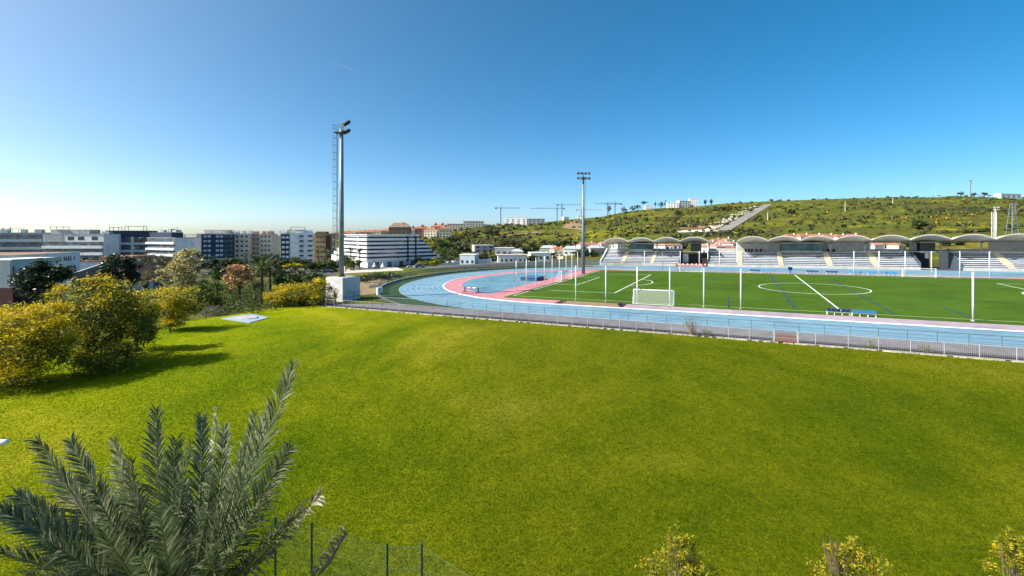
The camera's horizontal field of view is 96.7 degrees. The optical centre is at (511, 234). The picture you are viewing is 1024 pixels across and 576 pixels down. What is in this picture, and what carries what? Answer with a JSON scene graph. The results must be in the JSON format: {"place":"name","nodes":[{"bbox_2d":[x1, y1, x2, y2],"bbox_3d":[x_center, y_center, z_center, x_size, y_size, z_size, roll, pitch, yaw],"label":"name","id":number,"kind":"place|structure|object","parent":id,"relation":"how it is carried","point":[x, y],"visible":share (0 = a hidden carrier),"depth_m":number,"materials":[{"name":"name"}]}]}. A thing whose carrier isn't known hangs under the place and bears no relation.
{"place":"outdoors","nodes":[
{"label":"outdoors","id":0,"kind":"place"},
{"bbox_2d":[360,279,386,294],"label":"dry ground","id":1,"kind":"structure","parent":0,"point":[365,289],"depth_m":104.43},
{"bbox_2d":[344,266,402,272],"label":"plaza","id":2,"kind":"structure","parent":0,"point":[393,268],"depth_m":171.38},
{"bbox_2d":[412,260,598,268],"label":"embankment","id":3,"kind":"structure","parent":0,"point":[523,263],"depth_m":174.47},
{"bbox_2d":[442,258,491,264],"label":"road wall","id":4,"kind":"structure","parent":3,"relation":"on","point":[489,260],"depth_m":289.59,"materials":[{"name":"concrete"}]},
{"bbox_2d":[0,305,1023,575],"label":"lawn","id":5,"kind":"structure","parent":0,"point":[432,335],"depth_m":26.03,"materials":[{"name":"green plant"}]},
{"bbox_2d":[0,300,92,391],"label":"acacia tree","id":6,"kind":"object","parent":5,"relation":"on","point":[23,365],"visible":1,"depth_m":35.95,"materials":[{"name":"yellow plant"}]},
{"bbox_2d":[22,271,163,367],"bbox_3d":[-38.467,7.878,41.802,12.926,9.171,8.598,0,0,0],"label":"acacia tree","id":7,"kind":"object","parent":5,"relation":"on","point":[93,320],"visible":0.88,"depth_m":41.28,"materials":[{"name":"yellow plant"}]},
{"bbox_2d":[51,338,148,377],"bbox_3d":[-35.587,10.749,39.417,7.395,3.295,4.976,0,0,0],"label":"acacia shrub","id":8,"kind":"object","parent":5,"relation":"on","point":[114,353],"visible":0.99,"depth_m":39.20,"materials":[{"name":"green plant"}]},
{"bbox_2d":[108,286,167,348],"bbox_3d":[-38.782,8.924,47.299,5.412,7.066,4.630,0,0,-15],"label":"acacia tree","id":9,"kind":"object","parent":5,"relation":"on","point":[156,329],"visible":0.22,"depth_m":46.92,"materials":[{"name":"yellow plant"}]},
{"bbox_2d":[0,359,324,575],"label":"date palm","id":10,"kind":"object","parent":5,"relation":"on","point":[146,548],"visible":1,"depth_m":6.54,"materials":[{"name":"green plant"}]},
{"bbox_2d":[147,282,209,330],"bbox_3d":[-42.466,9.302,57.070,7.116,6.436,6.108,0,0,0],"label":"acacia tree","id":11,"kind":"object","parent":5,"relation":"on","point":[176,305],"visible":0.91,"depth_m":56.76,"materials":[{"name":"yellow plant"}]},
{"bbox_2d":[221,314,268,322],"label":"painted slab","id":12,"kind":"structure","parent":5,"relation":"on","point":[248,318],"depth_m":64.63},
{"bbox_2d":[308,526,347,575],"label":"frond","id":13,"kind":"object","parent":5,"relation":"on","point":[340,538],"visible":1,"depth_m":7.38,"materials":[{"name":"brown plant"}]},
{"bbox_2d":[317,305,1023,362],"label":"lawn edging","id":14,"kind":"object","parent":5,"relation":"on","point":[708,336],"visible":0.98,"depth_m":48.40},
{"bbox_2d":[630,521,720,575],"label":"flowering shrub","id":15,"kind":"object","parent":5,"relation":"on","point":[686,568],"visible":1,"depth_m":12.49,"materials":[{"name":"yellow plant"}]},
{"bbox_2d":[682,313,702,334],"bbox_3d":[20.019,10.053,49.893,3.391,2.883,2.426,0,0,0],"label":"dry weed bush","id":16,"kind":"object","parent":5,"relation":"on","point":[691,329],"visible":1,"depth_m":49.98,"materials":[{"name":"beige plant"}]},
{"bbox_2d":[805,533,898,575],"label":"flowering shrub","id":17,"kind":"object","parent":5,"relation":"on","point":[858,558],"visible":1,"depth_m":12.45,"materials":[{"name":"yellow plant"}]},
{"bbox_2d":[974,525,1023,575],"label":"flowering shrub","id":18,"kind":"object","parent":5,"relation":"on","point":[1017,550],"visible":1,"depth_m":12.59,"materials":[{"name":"yellow plant"}]},
{"bbox_2d":[0,196,1023,359],"bbox_3d":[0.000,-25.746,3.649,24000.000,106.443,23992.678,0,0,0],"label":"ground","id":19,"kind":"structure","parent":0,"point":[779,221],"depth_m":437.79,"materials":[{"name":"plant"}]},
{"bbox_2d":[0,228,50,251],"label":"apartment building","id":20,"kind":"structure","parent":19,"relation":"on","point":[24,240],"depth_m":335.99,"materials":[{"name":"paint"}]},
{"bbox_2d":[0,257,56,310],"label":"ribbed shed","id":21,"kind":"structure","parent":19,"relation":"on","point":[8,266],"depth_m":82.15,"materials":[{"name":"metal"}]},
{"bbox_2d":[0,252,80,278],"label":"school building","id":22,"kind":"structure","parent":19,"relation":"on","point":[69,258],"depth_m":168.56,"materials":[{"name":"white concrete"}]},
{"bbox_2d":[7,258,77,317],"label":"broadleaf tree","id":23,"kind":"object","parent":19,"relation":"on","point":[37,277],"visible":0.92,"depth_m":66.89,"materials":[{"name":"green plant"}]},
{"bbox_2d":[42,227,120,259],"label":"apartment building","id":24,"kind":"structure","parent":19,"relation":"on","point":[93,244],"depth_m":311.83,"materials":[{"name":"paint"}]},
{"bbox_2d":[72,265,103,287],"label":"ramp wall","id":25,"kind":"structure","parent":19,"relation":"on","point":[83,273],"depth_m":150.95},
{"bbox_2d":[80,260,116,269],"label":"building","id":26,"kind":"structure","parent":19,"relation":"on","point":[85,264],"depth_m":201.02,"materials":[{"name":"concrete"}]},
{"bbox_2d":[93,253,128,284],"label":"broadleaf tree","id":27,"kind":"object","parent":19,"relation":"on","point":[111,263],"visible":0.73,"depth_m":91.16,"materials":[{"name":"green plant"}]},
{"bbox_2d":[101,255,153,279],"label":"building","id":28,"kind":"structure","parent":19,"relation":"on","point":[103,257],"depth_m":236.64,"materials":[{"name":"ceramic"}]},
{"bbox_2d":[120,254,143,295],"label":"broadleaf tree","id":29,"kind":"object","parent":19,"relation":"on","point":[132,266],"visible":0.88,"depth_m":94.38,"materials":[{"name":"green plant"}]},
{"bbox_2d":[109,226,157,254],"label":"apartment building","id":30,"kind":"structure","parent":19,"relation":"on","point":[129,241],"depth_m":328.95,"materials":[{"name":"blue glass"}]},
{"bbox_2d":[137,269,157,291],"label":"bare tree","id":31,"kind":"object","parent":19,"relation":"on","point":[143,276],"visible":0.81,"depth_m":100.06,"materials":[{"name":"brown plant"}]},
{"bbox_2d":[135,252,175,291],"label":"bare tree","id":32,"kind":"object","parent":19,"relation":"on","point":[155,267],"visible":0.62,"depth_m":107.77,"materials":[{"name":"brown plant"}]},
{"bbox_2d":[145,229,195,267],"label":"apartment building","id":33,"kind":"structure","parent":19,"relation":"on","point":[167,242],"depth_m":324.10,"materials":[{"name":"paint"}]},
{"bbox_2d":[153,247,212,294],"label":"blossom tree","id":34,"kind":"object","parent":19,"relation":"on","point":[187,273],"visible":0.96,"depth_m":85.07,"materials":[{"name":"beige plant"}]},
{"bbox_2d":[183,234,200,263],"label":"apartment building","id":35,"kind":"structure","parent":19,"relation":"on","point":[198,240],"depth_m":367.70,"materials":[{"name":"paint"}]},
{"bbox_2d":[185,283,222,310],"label":"broadleaf tree","id":36,"kind":"object","parent":19,"relation":"on","point":[207,293],"visible":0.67,"depth_m":73.57,"materials":[{"name":"green plant"}]},
{"bbox_2d":[198,304,225,316],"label":"shrub","id":37,"kind":"object","parent":19,"relation":"on","point":[211,312],"visible":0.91,"depth_m":68.91,"materials":[{"name":"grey plant"}]},
{"bbox_2d":[204,255,220,268],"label":"town tree","id":38,"kind":"object","parent":19,"relation":"on","point":[213,262],"visible":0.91,"depth_m":228.80,"materials":[{"name":"green plant"}]},
{"bbox_2d":[208,268,225,296],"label":"conifer","id":39,"kind":"object","parent":19,"relation":"on","point":[216,277],"visible":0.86,"depth_m":81.63,"materials":[{"name":"green plant"}]},
{"bbox_2d":[201,230,234,266],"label":"apartment building","id":40,"kind":"structure","parent":19,"relation":"on","point":[220,244],"depth_m":350.21,"materials":[{"name":"blue concrete"}]},
{"bbox_2d":[207,265,228,279],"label":"town tree","id":41,"kind":"object","parent":19,"relation":"on","point":[220,271],"visible":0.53,"depth_m":158.88,"materials":[{"name":"green plant"}]},
{"bbox_2d":[221,264,254,305],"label":"blossom tree","id":42,"kind":"object","parent":19,"relation":"on","point":[236,279],"visible":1,"depth_m":76.69,"materials":[{"name":"brown plant"}]},
{"bbox_2d":[235,230,252,264],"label":"apartment building","id":43,"kind":"structure","parent":19,"relation":"on","point":[243,241],"depth_m":364.45,"materials":[{"name":"paint"}]},
{"bbox_2d":[244,268,260,303],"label":"bare tree","id":44,"kind":"object","parent":19,"relation":"on","point":[258,284],"visible":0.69,"depth_m":78.82,"materials":[{"name":"brown plant"}]},
{"bbox_2d":[176,277,341,315],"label":"undergrowth","id":45,"kind":"object","parent":19,"relation":"on","point":[247,304],"visible":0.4,"depth_m":78.53,"materials":[{"name":"green plant"}]},
{"bbox_2d":[284,269,313,285],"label":"broadleaf tree","id":46,"kind":"object","parent":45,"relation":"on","point":[296,277],"visible":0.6,"depth_m":97.38,"materials":[{"name":"green plant"}]},
{"bbox_2d":[248,256,272,305],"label":"palm tree","id":47,"kind":"object","parent":19,"relation":"on","point":[263,261],"visible":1,"depth_m":77.83,"materials":[{"name":"green plant"}]},
{"bbox_2d":[252,231,277,263],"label":"apartment building","id":48,"kind":"structure","parent":19,"relation":"on","point":[263,243],"depth_m":377.19,"materials":[{"name":"paint"}]},
{"bbox_2d":[258,257,279,293],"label":"palm tree","id":49,"kind":"object","parent":19,"relation":"on","point":[271,267],"visible":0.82,"depth_m":81.84,"materials":[{"name":"green plant"}]},
{"bbox_2d":[265,260,288,286],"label":"broadleaf tree","id":50,"kind":"object","parent":19,"relation":"on","point":[277,278],"visible":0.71,"depth_m":95.27,"materials":[{"name":"green plant"}]},
{"bbox_2d":[279,263,304,272],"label":"broadleaf tree","id":51,"kind":"object","parent":19,"relation":"on","point":[294,265],"visible":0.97,"depth_m":199.35,"materials":[{"name":"yellow plant"}]},
{"bbox_2d":[279,230,313,261],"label":"apartment building","id":52,"kind":"structure","parent":19,"relation":"on","point":[296,243],"depth_m":339.76,"materials":[{"name":"paint"}]},
{"bbox_2d":[260,276,338,308],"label":"acacia shrub","id":53,"kind":"object","parent":19,"relation":"on","point":[292,294],"visible":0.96,"depth_m":76.16,"materials":[{"name":"yellow plant"}]},
{"bbox_2d":[301,272,326,288],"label":"broadleaf tree","id":54,"kind":"object","parent":19,"relation":"on","point":[319,274],"visible":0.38,"depth_m":91.83,"materials":[{"name":"green plant"}]},
{"bbox_2d":[305,262,324,272],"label":"town tree","id":55,"kind":"object","parent":19,"relation":"on","point":[314,266],"visible":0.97,"depth_m":213.86,"materials":[{"name":"green plant"}]},
{"bbox_2d":[314,232,334,260],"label":"apartment building","id":56,"kind":"structure","parent":19,"relation":"on","point":[324,240],"depth_m":400.85,"materials":[{"name":"paint"}]},
{"bbox_2d":[324,259,338,271],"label":"town tree","id":57,"kind":"object","parent":19,"relation":"on","point":[332,265],"visible":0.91,"depth_m":214.22,"materials":[{"name":"green plant"}]},
{"bbox_2d":[326,275,359,301],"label":"concrete block","id":58,"kind":"structure","parent":19,"relation":"on","point":[347,287],"depth_m":82.61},
{"bbox_2d":[332,120,350,276],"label":"floodlight mast","id":59,"kind":"object","parent":58,"relation":"on","point":[341,205],"visible":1,"depth_m":83.95,"materials":[{"name":"metal"}]},
{"bbox_2d":[344,257,362,270],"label":"town tree","id":60,"kind":"object","parent":19,"relation":"on","point":[352,263],"visible":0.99,"depth_m":229.24,"materials":[{"name":"green plant"}]},
{"bbox_2d":[274,517,466,575],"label":"wire fence","id":61,"kind":"object","parent":19,"relation":"on","point":[386,555],"visible":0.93,"depth_m":14.11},
{"bbox_2d":[363,271,390,278],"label":"hedge bush","id":62,"kind":"object","parent":19,"relation":"on","point":[381,275],"visible":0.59,"depth_m":121.41,"materials":[{"name":"green plant"}]},
{"bbox_2d":[332,234,436,267],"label":"apartment building","id":63,"kind":"structure","parent":19,"relation":"on","point":[388,250],"depth_m":343.54,"materials":[{"name":"paint"}]},
{"bbox_2d":[389,222,410,233],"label":"house","id":64,"kind":"structure","parent":19,"relation":"on","point":[400,228],"depth_m":484.60,"materials":[{"name":"beige concrete"}]},
{"bbox_2d":[414,224,428,236],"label":"house","id":65,"kind":"structure","parent":19,"relation":"on","point":[420,229],"depth_m":543.75,"materials":[{"name":"ceramic"}]},
{"bbox_2d":[419,258,441,265],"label":"broadleaf tree","id":66,"kind":"object","parent":19,"relation":"on","point":[434,262],"visible":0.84,"depth_m":248.27,"materials":[{"name":"green plant"}]},
{"bbox_2d":[424,227,438,237],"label":"house","id":67,"kind":"structure","parent":19,"relation":"on","point":[430,232],"depth_m":540.33,"materials":[{"name":"concrete"}]},
{"bbox_2d":[431,238,451,247],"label":"hill tree","id":68,"kind":"object","parent":19,"relation":"on","point":[439,242],"visible":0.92,"depth_m":432.75,"materials":[{"name":"green plant"}]},
{"bbox_2d":[439,224,451,237],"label":"house","id":69,"kind":"structure","parent":19,"relation":"on","point":[445,230],"depth_m":536.08,"materials":[{"name":"concrete"}]},
{"bbox_2d":[435,247,463,262],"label":"broadleaf tree","id":70,"kind":"object","parent":19,"relation":"on","point":[448,252],"visible":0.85,"depth_m":297.64,"materials":[{"name":"green plant"}]},
{"bbox_2d":[459,254,478,264],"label":"house","id":71,"kind":"structure","parent":19,"relation":"on","point":[469,258],"depth_m":235.18,"materials":[{"name":"paint"}]},
{"bbox_2d":[463,221,483,227],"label":"house","id":72,"kind":"structure","parent":19,"relation":"on","point":[470,224],"depth_m":669.99,"materials":[{"name":"white concrete"}]},
{"bbox_2d":[472,245,493,252],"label":"house","id":73,"kind":"structure","parent":19,"relation":"on","point":[480,248],"depth_m":380.76,"materials":[{"name":"paint"}]},
{"bbox_2d":[495,247,513,254],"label":"house","id":74,"kind":"structure","parent":19,"relation":"on","point":[502,250],"depth_m":363.03,"materials":[{"name":"paint"}]},
{"bbox_2d":[378,261,640,294],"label":"perimeter fence","id":75,"kind":"object","parent":19,"relation":"on","point":[421,275],"visible":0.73,"depth_m":148.35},
{"bbox_2d":[496,254,527,262],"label":"building","id":76,"kind":"structure","parent":19,"relation":"on","point":[509,257],"depth_m":300.76,"materials":[{"name":"white"}]},
{"bbox_2d":[505,217,527,224],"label":"house","id":77,"kind":"structure","parent":19,"relation":"on","point":[517,220],"depth_m":693.88,"materials":[{"name":"white paint"}]},
{"bbox_2d":[528,252,550,260],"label":"house","id":78,"kind":"structure","parent":19,"relation":"on","point":[541,255],"depth_m":235.19,"materials":[{"name":"white paint"}]},
{"bbox_2d":[563,245,579,255],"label":"house","id":79,"kind":"structure","parent":19,"relation":"on","point":[567,250],"depth_m":323.29,"materials":[{"name":"white paint"}]},
{"bbox_2d":[586,244,604,255],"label":"house","id":80,"kind":"structure","parent":19,"relation":"on","point":[598,248],"depth_m":307.41,"materials":[{"name":"white paint"}]},
{"bbox_2d":[322,305,1023,360],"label":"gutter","id":81,"kind":"object","parent":19,"relation":"on","point":[706,336],"visible":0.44,"depth_m":48.79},
{"bbox_2d":[331,299,1022,360],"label":"lawn fence","id":82,"kind":"object","parent":19,"relation":"on","point":[878,349],"visible":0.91,"depth_m":47.34,"materials":[{"name":"metal"}]},
{"bbox_2d":[706,205,757,230],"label":"rubble","id":83,"kind":"object","parent":19,"relation":"on","point":[717,226],"visible":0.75,"depth_m":491.60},
{"bbox_2d":[774,329,797,342],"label":"fence gate","id":84,"kind":"structure","parent":19,"relation":"on","point":[786,336],"depth_m":46.33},
{"bbox_2d":[600,233,1023,271],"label":"grandstand","id":85,"kind":"object","parent":19,"relation":"on","point":[1006,252],"visible":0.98,"depth_m":138.81,"materials":[{"name":"concrete"}]},
{"bbox_2d":[689,254,701,264],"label":"doorway","id":86,"kind":"structure","parent":85,"relation":"in","point":[693,258],"depth_m":157.25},
{"bbox_2d":[887,243,905,248],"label":"house","id":87,"kind":"structure","parent":19,"relation":"on","point":[894,246],"depth_m":255.83,"materials":[{"name":"white paint"}]},
{"bbox_2d":[908,219,928,228],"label":"hill tree","id":88,"kind":"object","parent":19,"relation":"on","point":[918,224],"visible":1,"depth_m":357.42,"materials":[{"name":"green plant"}]},
{"bbox_2d":[991,206,999,237],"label":"floodlight mast","id":89,"kind":"object","parent":19,"relation":"on","point":[994,232],"visible":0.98,"depth_m":269.89,"materials":[{"name":"white metal"}]},
{"bbox_2d":[994,194,1020,198],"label":"house","id":90,"kind":"structure","parent":19,"relation":"on","point":[1012,196],"depth_m":812.34,"materials":[{"name":"white concrete"}]},
{"bbox_2d":[1005,203,1018,234],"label":"lattice pylon","id":91,"kind":"object","parent":19,"relation":"on","point":[1012,204],"visible":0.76,"depth_m":271.12,"materials":[{"name":"metal"}]},
{"bbox_2d":[0,0,1023,235],"label":"sky","id":92,"kind":"structure","parent":0,"point":[188,116],"materials":[{"name":"blue"}]},
{"bbox_2d":[462,270,580,293],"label":"infield","id":93,"kind":"object","parent":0,"point":[490,284],"visible":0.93,"depth_m":110.38,"materials":[{"name":"rubber"}]},
{"bbox_2d":[520,275,543,280],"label":"jump mat","id":94,"kind":"object","parent":93,"relation":"on","point":[533,277],"visible":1,"depth_m":111.82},
{"bbox_2d":[562,221,581,229],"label":"earth cutting","id":95,"kind":"object","parent":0,"point":[570,225],"visible":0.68,"depth_m":636.11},
{"bbox_2d":[320,303,1023,358],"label":"path","id":96,"kind":"structure","parent":0,"point":[990,350],"depth_m":52.19,"materials":[{"name":"concrete"}]},
{"bbox_2d":[320,303,1023,358],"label":"gutter","id":97,"kind":"object","parent":96,"relation":"on","point":[988,355],"visible":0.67,"depth_m":51.03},
{"bbox_2d":[380,297,1023,345],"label":"guard railing","id":98,"kind":"object","parent":96,"relation":"on","point":[610,314],"visible":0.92,"depth_m":52.85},
{"bbox_2d":[380,266,1023,348],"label":"verge","id":99,"kind":"structure","parent":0,"point":[392,292],"depth_m":94.34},
{"bbox_2d":[399,267,1023,348],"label":"running track","id":100,"kind":"structure","parent":0,"point":[952,337],"depth_m":61.40,"materials":[{"name":"rubber"}]},
{"bbox_2d":[399,267,1023,347],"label":"lane markings","id":101,"kind":"object","parent":100,"relation":"on","point":[709,313],"visible":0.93,"depth_m":62.17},
{"bbox_2d":[419,195,1023,253],"bbox_3d":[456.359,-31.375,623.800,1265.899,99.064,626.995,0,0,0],"label":"hillside scrub","id":102,"kind":"object","parent":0,"point":[936,213],"visible":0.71,"depth_m":482.61,"materials":[{"name":"green plant"}]},
{"bbox_2d":[444,269,1023,325],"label":"apron","id":103,"kind":"object","parent":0,"point":[455,285],"visible":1,"depth_m":97.90,"materials":[{"name":"rubber"}]},
{"bbox_2d":[577,172,590,273],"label":"floodlight mast","id":104,"kind":"object","parent":103,"relation":"on","point":[583,229],"visible":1,"depth_m":128.09,"materials":[{"name":"metal"}]},
{"bbox_2d":[563,301,618,306],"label":"sand pit","id":105,"kind":"object","parent":103,"relation":"on","point":[593,303],"visible":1,"depth_m":73.65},
{"bbox_2d":[443,269,1023,331],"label":"kerb","id":106,"kind":"structure","parent":103,"relation":"on","point":[746,315],"depth_m":65.28,"materials":[{"name":"white paint"}]},
{"bbox_2d":[718,204,771,229],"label":"hill road","id":107,"kind":"structure","parent":0,"point":[737,222],"depth_m":493.83,"materials":[{"name":"concrete"}]},
{"bbox_2d":[505,270,1023,325],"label":"football pitch","id":108,"kind":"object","parent":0,"point":[920,298],"visible":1,"depth_m":82.53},
{"bbox_2d":[513,272,1023,308],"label":"pitch markings","id":109,"kind":"object","parent":108,"relation":"on","point":[758,286],"visible":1,"depth_m":90.47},
{"bbox_2d":[770,275,970,316],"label":"pitch markings","id":110,"kind":"object","parent":108,"relation":"on","point":[792,304],"visible":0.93,"depth_m":73.95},
{"bbox_2d":[971,272,974,320],"bbox_3d":[56.223,7.597,55.501,0.349,6.000,0.349,0,0,-22],"label":"net post","id":111,"kind":"object","parent":108,"relation":"on","point":[972,296],"visible":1,"depth_m":55.41,"materials":[{"name":"white metal"}]},
{"bbox_2d":[598,265,1023,273],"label":"path","id":112,"kind":"structure","parent":0,"point":[927,271],"depth_m":128.69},
{"bbox_2d":[623,269,1014,278],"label":"runway","id":113,"kind":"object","parent":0,"point":[829,274],"visible":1,"depth_m":115.89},
{"bbox_2d":[624,304,1023,330],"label":"runway","id":114,"kind":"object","parent":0,"point":[910,321],"visible":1,"depth_m":58.81,"materials":[{"name":"rubber"}]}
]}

